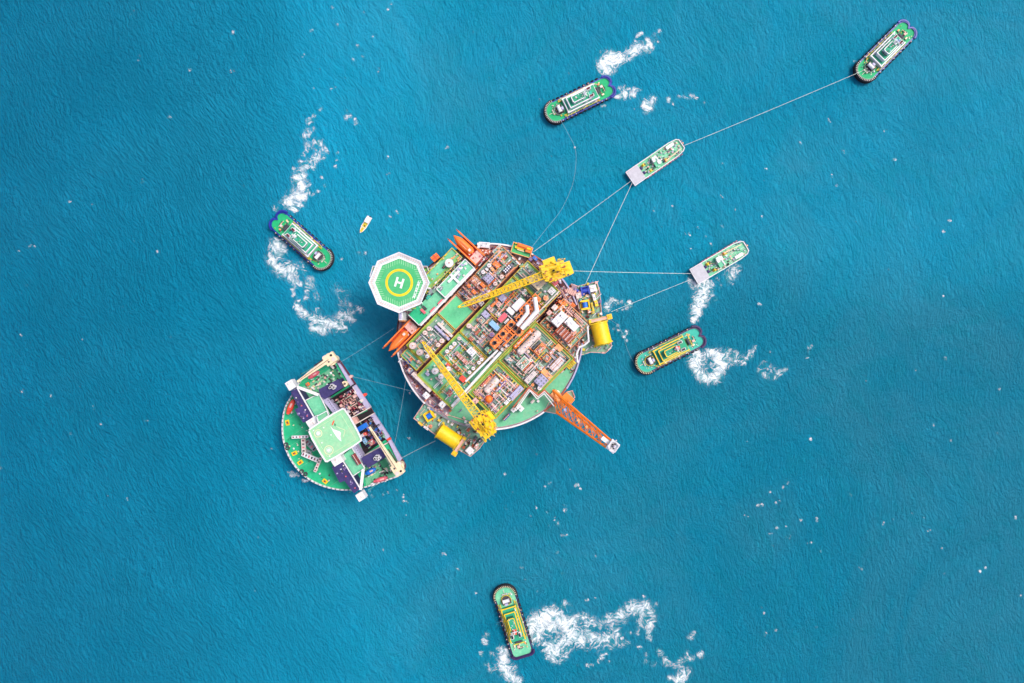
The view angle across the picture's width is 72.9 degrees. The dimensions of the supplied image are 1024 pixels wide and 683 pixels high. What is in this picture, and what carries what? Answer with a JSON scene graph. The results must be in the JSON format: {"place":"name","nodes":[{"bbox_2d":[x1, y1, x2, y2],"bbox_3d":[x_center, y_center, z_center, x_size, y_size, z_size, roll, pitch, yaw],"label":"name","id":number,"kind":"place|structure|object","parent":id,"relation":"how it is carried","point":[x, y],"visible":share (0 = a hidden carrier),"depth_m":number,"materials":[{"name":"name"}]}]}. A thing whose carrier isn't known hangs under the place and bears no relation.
{"place":"outdoors","nodes":[
{"label":"outdoors","id":0,"kind":"place"},
{"bbox_2d":[452,363,460,371],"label":"tube bank","id":1,"kind":"structure","parent":0,"point":[457,368],"depth_m":370.28,"materials":[{"name":"orange metal"}]},
{"bbox_2d":[0,0,1023,682],"bbox_3d":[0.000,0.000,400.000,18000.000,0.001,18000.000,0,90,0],"label":"water","id":2,"kind":"structure","parent":0,"point":[170,520],"depth_m":400.00,"materials":[{"name":"blue liquid"}]},
{"bbox_2d":[268,210,334,270],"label":"tugboat","id":3,"kind":"object","parent":2,"relation":"on","point":[301,240],"visible":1,"depth_m":396.30,"materials":[{"name":"green paint"}]},
{"bbox_2d":[268,238,365,333],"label":"propeller wash","id":4,"kind":"object","parent":2,"relation":"on","point":[279,245],"visible":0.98,"depth_m":399.95,"materials":[{"name":"liquid"}]},
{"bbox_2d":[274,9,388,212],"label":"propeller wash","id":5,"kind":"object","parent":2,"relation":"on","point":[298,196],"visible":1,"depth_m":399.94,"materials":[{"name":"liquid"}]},
{"bbox_2d":[282,359,405,501],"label":"work vessel","id":6,"kind":"object","parent":2,"relation":"on","point":[322,437],"visible":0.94,"depth_m":384.35,"materials":[{"name":"green paint"}]},
{"bbox_2d":[286,399,296,414],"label":"lifeboat","id":7,"kind":"object","parent":6,"relation":"on","point":[291,404],"visible":0.97,"depth_m":384.52,"materials":[{"name":"red paint"}]},
{"bbox_2d":[308,371,319,379],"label":"lifeboat","id":8,"kind":"object","parent":6,"relation":"on","point":[314,374],"visible":0.94,"depth_m":384.52,"materials":[{"name":"red paint"}]},
{"bbox_2d":[297,351,338,381],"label":"deck crane","id":9,"kind":"object","parent":6,"relation":"on","point":[330,358],"visible":1,"depth_m":373.00,"materials":[{"name":"beige paint"}]},
{"bbox_2d":[351,453,360,464],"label":"pipe rack","id":10,"kind":"object","parent":6,"relation":"on","point":[356,459],"visible":1,"depth_m":377.90,"materials":[{"name":"red metal"}]},
{"bbox_2d":[357,422,368,431],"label":"container","id":11,"kind":"object","parent":6,"relation":"on","point":[363,426],"visible":0.88,"depth_m":383.70,"materials":[{"name":"blue metal"}]},
{"bbox_2d":[365,467,375,476],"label":"workboat","id":12,"kind":"object","parent":6,"relation":"on","point":[370,471],"visible":1,"depth_m":384.53,"materials":[{"name":"blue paint"}]},
{"bbox_2d":[368,439,375,445],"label":"equipment skid","id":13,"kind":"object","parent":6,"relation":"on","point":[371,441],"visible":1,"depth_m":384.67,"materials":[{"name":"red metal"}]},
{"bbox_2d":[373,476,387,484],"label":"lifeboat","id":14,"kind":"object","parent":6,"relation":"on","point":[379,479],"visible":1,"depth_m":384.51,"materials":[{"name":"red paint"}]},
{"bbox_2d":[379,457,390,468],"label":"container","id":15,"kind":"object","parent":6,"relation":"on","point":[384,462],"visible":0.91,"depth_m":383.80,"materials":[{"name":"green metal"}]},
{"bbox_2d":[368,426,404,476],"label":"deck crane","id":16,"kind":"object","parent":6,"relation":"on","point":[397,468],"visible":1,"depth_m":373.00,"materials":[{"name":"beige paint"}]},
{"bbox_2d":[360,216,371,232],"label":"motorboat","id":17,"kind":"object","parent":2,"relation":"on","point":[366,222],"visible":1,"depth_m":398.65,"materials":[{"name":"white paint"}]},
{"bbox_2d":[475,593,521,682],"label":"propeller wash","id":18,"kind":"object","parent":2,"relation":"on","point":[503,665],"visible":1,"depth_m":399.87,"materials":[{"name":"liquid"}]},
{"bbox_2d":[396,243,612,456],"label":"production platform","id":19,"kind":"structure","parent":2,"relation":"in","point":[442,300],"depth_m":373.00,"materials":[{"name":"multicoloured metal"}]},
{"bbox_2d":[368,252,430,321],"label":"helideck","id":20,"kind":"object","parent":19,"relation":"on","point":[398,282],"visible":0.98,"depth_m":355.98,"materials":[{"name":"white paint"}]},
{"bbox_2d":[383,319,419,356],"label":"lifeboat ramp","id":21,"kind":"structure","parent":19,"relation":"on","point":[410,326],"depth_m":372.40,"materials":[{"name":"orange paint"}]},
{"bbox_2d":[389,330,408,350],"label":"lifeboat","id":22,"kind":"object","parent":21,"relation":"on","point":[399,339],"visible":1,"depth_m":370.97,"materials":[{"name":"orange paint"}]},
{"bbox_2d":[406,366,413,373],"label":"winch box","id":23,"kind":"object","parent":19,"relation":"on","point":[410,370],"visible":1,"depth_m":372.74,"materials":[{"name":"grey metal"}]},
{"bbox_2d":[409,342,416,348],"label":"storage tank","id":24,"kind":"object","parent":19,"relation":"on","point":[412,345],"visible":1,"depth_m":367.79,"materials":[{"name":"white metal"}]},
{"bbox_2d":[416,349,423,355],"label":"storage tank","id":25,"kind":"object","parent":19,"relation":"on","point":[419,352],"visible":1,"depth_m":367.80,"materials":[{"name":"white metal"}]},
{"bbox_2d":[411,371,431,391],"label":"cable tray","id":26,"kind":"object","parent":19,"relation":"on","point":[420,381],"visible":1,"depth_m":372.00,"materials":[{"name":"white metal"}]},
{"bbox_2d":[422,391,430,399],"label":"cabin","id":27,"kind":"object","parent":19,"relation":"on","point":[426,395],"visible":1,"depth_m":372.00,"materials":[{"name":"white metal"}]},
{"bbox_2d":[423,408,435,421],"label":"mooring winch","id":28,"kind":"object","parent":19,"relation":"on","point":[428,415],"visible":1,"depth_m":374.99,"materials":[{"name":"yellow paint"}]},
{"bbox_2d":[427,332,436,341],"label":"equipment skid","id":29,"kind":"object","parent":19,"relation":"on","point":[430,335],"visible":1,"depth_m":370.97,"materials":[{"name":"grey metal"}]},
{"bbox_2d":[430,253,439,261],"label":"bracket","id":30,"kind":"object","parent":19,"relation":"attached to","point":[435,257],"visible":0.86,"depth_m":374.80,"materials":[{"name":"orange metal"}]},
{"bbox_2d":[432,367,438,373],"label":"storage tank","id":31,"kind":"object","parent":19,"relation":"on","point":[435,370],"visible":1,"depth_m":367.81,"materials":[{"name":"white metal"}]},
{"bbox_2d":[434,325,449,340],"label":"equipment housing","id":32,"kind":"object","parent":19,"relation":"on","point":[442,332],"visible":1,"depth_m":370.00,"materials":[{"name":"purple metal"}]},
{"bbox_2d":[438,401,446,408],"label":"cabin","id":33,"kind":"object","parent":19,"relation":"on","point":[442,404],"visible":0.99,"depth_m":372.00,"materials":[{"name":"white metal"}]},
{"bbox_2d":[437,322,452,337],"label":"equipment housing","id":34,"kind":"object","parent":19,"relation":"on","point":[445,329],"visible":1,"depth_m":370.00,"materials":[{"name":"grey metal"}]},
{"bbox_2d":[445,259,453,267],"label":"satellite dome","id":35,"kind":"structure","parent":19,"relation":"on","point":[449,263],"depth_m":366.76,"materials":[{"name":"white paint"}]},
{"bbox_2d":[434,422,465,456],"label":"hose drum","id":36,"kind":"object","parent":19,"relation":"on","point":[448,436],"visible":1,"depth_m":369.82,"materials":[{"name":"yellow paint"}]},
{"bbox_2d":[422,341,497,441],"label":"pedestal crane","id":37,"kind":"object","parent":19,"relation":"on","point":[483,424],"visible":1,"depth_m":357.57,"materials":[{"name":"yellow paint"}]},
{"bbox_2d":[454,351,468,364],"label":"cooler","id":38,"kind":"object","parent":19,"relation":"on","point":[461,357],"visible":1,"depth_m":369.28,"materials":[{"name":"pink metal"}]},
{"bbox_2d":[459,374,466,382],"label":"container","id":39,"kind":"object","parent":19,"relation":"on","point":[462,378],"visible":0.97,"depth_m":369.00,"materials":[{"name":"red metal"}]},
{"bbox_2d":[447,229,484,265],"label":"lifeboat ramp","id":40,"kind":"structure","parent":19,"relation":"on","point":[475,258],"depth_m":372.40,"materials":[{"name":"orange paint"}]},
{"bbox_2d":[453,235,473,254],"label":"lifeboat","id":41,"kind":"object","parent":40,"relation":"on","point":[465,246],"visible":1,"depth_m":370.99,"materials":[{"name":"orange paint"}]},
{"bbox_2d":[465,445,474,454],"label":"cabin","id":42,"kind":"object","parent":19,"relation":"on","point":[469,450],"visible":1,"depth_m":374.30,"materials":[{"name":"white metal"}]},
{"bbox_2d":[466,347,476,356],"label":"switchgear house","id":43,"kind":"structure","parent":19,"relation":"on","point":[471,351],"depth_m":368.00,"materials":[{"name":"grey metal"}]},
{"bbox_2d":[469,279,482,291],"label":"tube bank","id":44,"kind":"structure","parent":19,"relation":"on","point":[473,283],"depth_m":369.28,"materials":[{"name":"red metal"}]},
{"bbox_2d":[478,316,485,323],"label":"equipment skid","id":45,"kind":"object","parent":19,"relation":"on","point":[481,320],"visible":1,"depth_m":369.97,"materials":[{"name":"grey metal"}]},
{"bbox_2d":[479,249,488,254],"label":"rim platform","id":46,"kind":"structure","parent":19,"relation":"on","point":[485,251],"depth_m":375.97,"materials":[{"name":"orange metal"}]},
{"bbox_2d":[479,242,489,248],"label":"rim hut","id":47,"kind":"object","parent":19,"relation":"on","point":[485,245],"visible":0.99,"depth_m":374.00,"materials":[{"name":"grey metal"}]},
{"bbox_2d":[481,310,489,318],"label":"equipment housing","id":48,"kind":"object","parent":19,"relation":"on","point":[485,314],"visible":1,"depth_m":370.00,"materials":[{"name":"purple metal"}]},
{"bbox_2d":[482,273,493,284],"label":"cooler","id":49,"kind":"object","parent":19,"relation":"on","point":[487,278],"visible":1,"depth_m":369.50,"materials":[{"name":"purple metal"}]},
{"bbox_2d":[484,345,493,354],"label":"motor box","id":50,"kind":"object","parent":19,"relation":"on","point":[488,350],"visible":1,"depth_m":368.97,"materials":[{"name":"green metal"}]},
{"bbox_2d":[485,395,492,402],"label":"ball tank","id":51,"kind":"object","parent":19,"relation":"on","point":[488,398],"visible":1,"depth_m":369.27,"materials":[{"name":"orange metal"}]},
{"bbox_2d":[486,305,493,312],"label":"equipment housing","id":52,"kind":"object","parent":19,"relation":"on","point":[489,308],"visible":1,"depth_m":369.78,"materials":[{"name":"pink metal"}]},
{"bbox_2d":[484,377,499,393],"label":"pressure vessel","id":53,"kind":"object","parent":19,"relation":"on","point":[491,385],"visible":1,"depth_m":368.70,"materials":[{"name":"white paint"}]},
{"bbox_2d":[489,320,499,331],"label":"container","id":54,"kind":"object","parent":19,"relation":"on","point":[494,325],"visible":1,"depth_m":369.00,"materials":[{"name":"blue metal"}]},
{"bbox_2d":[492,261,500,268],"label":"equipment skid","id":55,"kind":"object","parent":19,"relation":"on","point":[495,264],"visible":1,"depth_m":369.50,"materials":[{"name":"orange metal"}]},
{"bbox_2d":[492,244,502,254],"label":"valve skid","id":56,"kind":"object","parent":19,"relation":"on","point":[497,249],"visible":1,"depth_m":372.97,"materials":[{"name":"grey metal"}]},
{"bbox_2d":[495,380,506,392],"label":"pressure vessel","id":57,"kind":"object","parent":19,"relation":"on","point":[499,387],"visible":1,"depth_m":370.27,"materials":[{"name":"purple paint"}]},
{"bbox_2d":[498,294,506,302],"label":"equipment housing","id":58,"kind":"object","parent":19,"relation":"on","point":[502,298],"visible":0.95,"depth_m":370.00,"materials":[{"name":"purple metal"}]},
{"bbox_2d":[497,312,507,322],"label":"container","id":59,"kind":"object","parent":19,"relation":"on","point":[502,317],"visible":1,"depth_m":369.00,"materials":[{"name":"red metal"}]},
{"bbox_2d":[503,265,511,273],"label":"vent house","id":60,"kind":"structure","parent":19,"relation":"on","point":[507,269],"depth_m":369.00,"materials":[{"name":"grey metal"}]},
{"bbox_2d":[504,355,513,363],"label":"equipment skid","id":61,"kind":"object","parent":19,"relation":"on","point":[508,359],"visible":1,"depth_m":369.47,"materials":[{"name":"grey metal"}]},
{"bbox_2d":[506,307,514,315],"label":"container","id":62,"kind":"object","parent":19,"relation":"on","point":[510,311],"visible":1,"depth_m":368.50,"materials":[{"name":"grey metal"}]},
{"bbox_2d":[458,256,573,307],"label":"pedestal crane","id":63,"kind":"object","parent":19,"relation":"on","point":[552,269],"visible":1,"depth_m":357.50,"materials":[{"name":"yellow paint"}]},
{"bbox_2d":[509,385,523,400],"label":"equipment housing","id":64,"kind":"object","parent":19,"relation":"on","point":[516,392],"visible":1,"depth_m":369.00,"materials":[{"name":"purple metal"}]},
{"bbox_2d":[512,312,521,319],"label":"motor box","id":65,"kind":"object","parent":19,"relation":"on","point":[515,316],"visible":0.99,"depth_m":369.47,"materials":[{"name":"brown metal"}]},
{"bbox_2d":[511,297,525,311],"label":"container","id":66,"kind":"object","parent":19,"relation":"on","point":[518,304],"visible":0.99,"depth_m":368.00,"materials":[{"name":"grey metal"}]},
{"bbox_2d":[510,242,532,257],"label":"winch platform","id":67,"kind":"structure","parent":19,"relation":"on","point":[514,250],"depth_m":375.00,"materials":[{"name":"orange paint"}]},
{"bbox_2d":[515,243,531,253],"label":"winch","id":68,"kind":"object","parent":67,"relation":"on","point":[521,247],"visible":1,"depth_m":372.99,"materials":[{"name":"orange paint"}]},
{"bbox_2d":[513,328,532,348],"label":"pressure vessel","id":69,"kind":"object","parent":19,"relation":"on","point":[523,338],"visible":1,"depth_m":370.29,"materials":[{"name":"orange paint"}]},
{"bbox_2d":[517,330,540,354],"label":"pressure vessel","id":70,"kind":"object","parent":19,"relation":"on","point":[528,342],"visible":1,"depth_m":368.48,"materials":[{"name":"white paint"}]},
{"bbox_2d":[524,364,533,373],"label":"equipment housing","id":71,"kind":"object","parent":19,"relation":"on","point":[528,368],"visible":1,"depth_m":369.00,"materials":[{"name":"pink metal"}]},
{"bbox_2d":[524,370,536,383],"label":"switchgear house","id":72,"kind":"structure","parent":19,"relation":"on","point":[531,376],"depth_m":368.50,"materials":[{"name":"grey metal"}]},
{"bbox_2d":[528,272,545,290],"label":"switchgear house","id":73,"kind":"structure","parent":19,"relation":"on","point":[538,285],"depth_m":367.00,"materials":[{"name":"grey metal"}]},
{"bbox_2d":[534,374,548,387],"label":"cooler","id":74,"kind":"object","parent":19,"relation":"on","point":[541,380],"visible":1,"depth_m":368.50,"materials":[{"name":"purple metal"}]},
{"bbox_2d":[542,353,550,362],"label":"equipment skid","id":75,"kind":"object","parent":19,"relation":"on","point":[546,357],"visible":1,"depth_m":368.97,"materials":[{"name":"orange metal"}]},
{"bbox_2d":[541,368,552,379],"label":"shelter","id":76,"kind":"object","parent":19,"relation":"on","point":[547,375],"visible":0.98,"depth_m":370.50,"materials":[{"name":"orange metal"}]},
{"bbox_2d":[547,286,555,295],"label":"switchgear house","id":77,"kind":"structure","parent":19,"relation":"on","point":[551,291],"depth_m":371.00,"materials":[{"name":"grey metal"}]},
{"bbox_2d":[548,347,555,354],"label":"equipment skid","id":78,"kind":"object","parent":19,"relation":"on","point":[552,351],"visible":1,"depth_m":369.97,"materials":[{"name":"grey metal"}]},
{"bbox_2d":[549,357,563,371],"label":"pipe rack","id":79,"kind":"object","parent":19,"relation":"on","point":[556,364],"visible":1,"depth_m":369.00,"materials":[{"name":"grey metal"}]},
{"bbox_2d":[555,344,562,351],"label":"shelter","id":80,"kind":"object","parent":19,"relation":"on","point":[558,347],"visible":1,"depth_m":370.50,"materials":[{"name":"orange metal"}]},
{"bbox_2d":[551,311,567,327],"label":"switchgear house","id":81,"kind":"structure","parent":19,"relation":"on","point":[559,318],"depth_m":367.00,"materials":[{"name":"grey metal"}]},
{"bbox_2d":[554,325,574,343],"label":"pipe rack","id":82,"kind":"object","parent":19,"relation":"on","point":[562,332],"visible":0.98,"depth_m":369.50,"materials":[{"name":"brown metal"}]},
{"bbox_2d":[564,317,578,331],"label":"switchgear house","id":83,"kind":"structure","parent":19,"relation":"on","point":[571,324],"depth_m":370.00,"materials":[{"name":"grey metal"}]},
{"bbox_2d":[535,183,627,250],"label":"tow rope","id":84,"kind":"object","parent":19,"relation":"attached to","point":[578,219],"visible":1,"depth_m":386.71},
{"bbox_2d":[579,300,589,310],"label":"mooring winch","id":85,"kind":"object","parent":19,"relation":"on","point":[584,305],"visible":0.99,"depth_m":375.03,"materials":[{"name":"yellow paint"}]},
{"bbox_2d":[550,389,619,453],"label":"flare boom","id":86,"kind":"object","parent":19,"relation":"attached to","point":[612,445],"visible":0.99,"depth_m":358.14,"materials":[{"name":"orange metal"}]},
{"bbox_2d":[580,286,589,295],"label":"mooring winch","id":87,"kind":"object","parent":19,"relation":"on","point":[585,290],"visible":1,"depth_m":375.15,"materials":[{"name":"blue paint"}]},
{"bbox_2d":[589,285,596,292],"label":"cabin","id":88,"kind":"object","parent":19,"relation":"on","point":[592,288],"visible":1,"depth_m":374.30,"materials":[{"name":"grey metal"}]},
{"bbox_2d":[588,314,612,346],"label":"hose drum","id":89,"kind":"object","parent":19,"relation":"on","point":[600,331],"visible":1,"depth_m":368.92,"materials":[{"name":"yellow paint"}]},
{"bbox_2d":[587,184,631,279],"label":"tow rope","id":90,"kind":"object","parent":19,"relation":"attached to","point":[609,231],"visible":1,"depth_m":388.57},
{"bbox_2d":[586,271,690,273],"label":"tow rope","id":91,"kind":"object","parent":19,"relation":"attached to","point":[636,272],"visible":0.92,"depth_m":388.70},
{"bbox_2d":[493,583,534,659],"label":"tugboat","id":92,"kind":"object","parent":2,"relation":"on","point":[511,615],"visible":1,"depth_m":396.35,"materials":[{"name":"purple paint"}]},
{"bbox_2d":[21,32,1016,599],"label":"foam fleck","id":93,"kind":"object","parent":2,"relation":"on","point":[761,304],"visible":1,"depth_m":399.83},
{"bbox_2d":[543,75,615,124],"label":"tugboat","id":94,"kind":"object","parent":2,"relation":"on","point":[583,98],"visible":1,"depth_m":396.30,"materials":[{"name":"green paint"}]},
{"bbox_2d":[527,595,702,682],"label":"propeller wash","id":95,"kind":"object","parent":2,"relation":"on","point":[545,618],"visible":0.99,"depth_m":399.88,"materials":[{"name":"liquid"}]},
{"bbox_2d":[604,298,630,337],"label":"propeller wash","id":96,"kind":"object","parent":2,"relation":"on","point":[607,306],"visible":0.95,"depth_m":399.85,"materials":[{"name":"liquid"}]},
{"bbox_2d":[597,30,659,74],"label":"propeller wash","id":97,"kind":"object","parent":2,"relation":"on","point":[603,63],"visible":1,"depth_m":399.93,"materials":[{"name":"liquid"}]},
{"bbox_2d":[603,88,697,111],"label":"propeller wash","id":98,"kind":"object","parent":2,"relation":"on","point":[646,106],"visible":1,"depth_m":399.91,"materials":[{"name":"liquid"}]},
{"bbox_2d":[625,139,684,185],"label":"workboat","id":99,"kind":"object","parent":2,"relation":"on","point":[655,162],"visible":1,"depth_m":396.75,"materials":[{"name":"white paint"}]},
{"bbox_2d":[684,72,858,145],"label":"tow rope","id":100,"kind":"object","parent":99,"relation":"attached to","point":[771,109],"visible":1,"depth_m":396.56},
{"bbox_2d":[634,325,706,374],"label":"tugboat","id":101,"kind":"object","parent":2,"relation":"on","point":[648,360],"visible":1,"depth_m":396.30,"materials":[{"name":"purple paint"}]},
{"bbox_2d":[688,267,739,322],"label":"propeller wash","id":102,"kind":"object","parent":2,"relation":"on","point":[700,302],"visible":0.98,"depth_m":399.90,"materials":[{"name":"liquid"}]},
{"bbox_2d":[689,241,748,283],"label":"workboat","id":103,"kind":"object","parent":2,"relation":"on","point":[716,263],"visible":1,"depth_m":396.73,"materials":[{"name":"green paint"}]},
{"bbox_2d":[689,347,785,383],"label":"propeller wash","id":104,"kind":"object","parent":2,"relation":"on","point":[719,361],"visible":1,"depth_m":399.89,"materials":[{"name":"liquid"}]},
{"bbox_2d":[853,19,917,83],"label":"tugboat","id":105,"kind":"object","parent":2,"relation":"on","point":[885,51],"visible":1,"depth_m":396.30,"materials":[{"name":"green paint"}]},
{"bbox_2d":[516,355,530,369],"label":"plant house","id":106,"kind":"structure","parent":0,"point":[523,362],"depth_m":367.97,"materials":[{"name":"grey metal"}]},
{"bbox_2d":[534,343,545,354],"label":"plant house","id":107,"kind":"structure","parent":0,"point":[540,348],"depth_m":367.97,"materials":[{"name":"orange metal"}]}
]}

